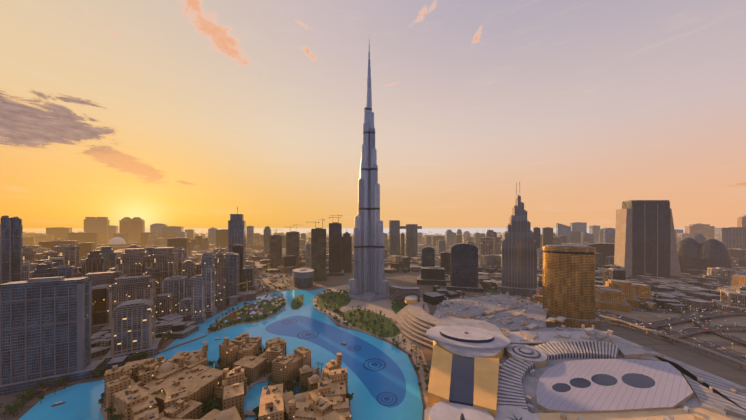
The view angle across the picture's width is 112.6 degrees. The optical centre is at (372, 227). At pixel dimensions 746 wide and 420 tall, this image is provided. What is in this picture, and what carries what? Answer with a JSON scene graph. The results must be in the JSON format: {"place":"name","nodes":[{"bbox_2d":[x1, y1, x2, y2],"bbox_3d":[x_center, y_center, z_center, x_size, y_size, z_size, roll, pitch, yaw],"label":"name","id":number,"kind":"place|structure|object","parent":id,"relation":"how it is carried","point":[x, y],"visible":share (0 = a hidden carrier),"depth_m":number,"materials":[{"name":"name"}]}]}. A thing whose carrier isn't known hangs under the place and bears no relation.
{"place":"outdoors","nodes":[
{"label":"outdoors","id":0,"kind":"place"},
{"bbox_2d":[19,288,422,419],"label":"lake water","id":1,"kind":"structure","parent":0,"point":[382,381],"depth_m":390.97,"materials":[{"name":"blue liquid"}]},
{"bbox_2d":[51,338,345,406],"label":"boats","id":2,"kind":"object","parent":1,"relation":"on","point":[60,403],"visible":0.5,"depth_m":298.72,"materials":[{"name":"brown"}]},
{"bbox_2d":[23,228,684,234],"bbox_3d":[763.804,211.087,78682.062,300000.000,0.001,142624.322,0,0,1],"label":"sea","id":3,"kind":"structure","parent":0,"point":[308,230],"depth_m":19984.64,"materials":[{"name":"grey liquid"}]},
{"bbox_2d":[0,234,745,419],"bbox_3d":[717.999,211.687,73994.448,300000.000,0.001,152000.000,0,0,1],"label":"ground","id":4,"kind":"structure","parent":0,"point":[721,368],"depth_m":451.35,"materials":[{"name":"grey concrete"}]},
{"bbox_2d":[100,292,429,419],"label":"low-rise buildings","id":5,"kind":"structure","parent":4,"relation":"on","point":[180,386],"depth_m":302.16,"materials":[{"name":"brown concrete"}]},
{"bbox_2d":[214,295,282,328],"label":"park tents","id":6,"kind":"object","parent":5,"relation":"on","point":[260,311],"visible":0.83,"depth_m":631.42,"materials":[{"name":"white fabric"}]},
{"bbox_2d":[0,282,705,419],"bbox_3d":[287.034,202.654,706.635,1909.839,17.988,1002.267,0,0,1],"label":"trees","id":7,"kind":"object","parent":4,"relation":"on","point":[212,405],"visible":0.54,"depth_m":362.94,"materials":[{"name":"green plant"}]},
{"bbox_2d":[345,44,389,301],"bbox_3d":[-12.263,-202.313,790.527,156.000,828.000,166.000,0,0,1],"label":"skyscraper","id":8,"kind":"structure","parent":4,"relation":"on","point":[368,282],"depth_m":772.70,"materials":[{"name":"grey glass"}]},
{"bbox_2d":[0,182,745,395],"bbox_3d":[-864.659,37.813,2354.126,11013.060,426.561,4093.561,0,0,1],"label":"city buildings","id":9,"kind":"structure","parent":4,"relation":"on","point":[60,303],"depth_m":677.18,"materials":[{"name":"grey glass"}]},
{"bbox_2d":[0,236,745,417],"bbox_3d":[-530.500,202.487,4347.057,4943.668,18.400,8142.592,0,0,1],"label":"roads","id":10,"kind":"structure","parent":4,"relation":"on","point":[701,319],"depth_m":506.30,"materials":[{"name":"grey asphalt"}]},
{"bbox_2d":[25,230,745,369],"bbox_3d":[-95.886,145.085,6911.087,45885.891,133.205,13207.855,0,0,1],"label":"city fabric","id":11,"kind":"object","parent":4,"relation":"on","point":[683,292],"visible":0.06,"depth_m":888.99,"materials":[{"name":"grey glass"}]},
{"bbox_2d":[244,272,745,343],"bbox_3d":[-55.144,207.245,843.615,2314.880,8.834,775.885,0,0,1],"label":"ground patches","id":12,"kind":"object","parent":4,"relation":"on","point":[273,280],"visible":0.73,"depth_m":607.59,"materials":[{"name":"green plant"}]},
{"bbox_2d":[389,285,745,419],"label":"shopping mall","id":13,"kind":"structure","parent":4,"relation":"on","point":[500,356],"depth_m":311.92,"materials":[{"name":"white"}]},
{"bbox_2d":[0,0,745,227],"label":"sky","id":14,"kind":"structure","parent":0,"point":[184,113],"materials":[{"name":"orange"}]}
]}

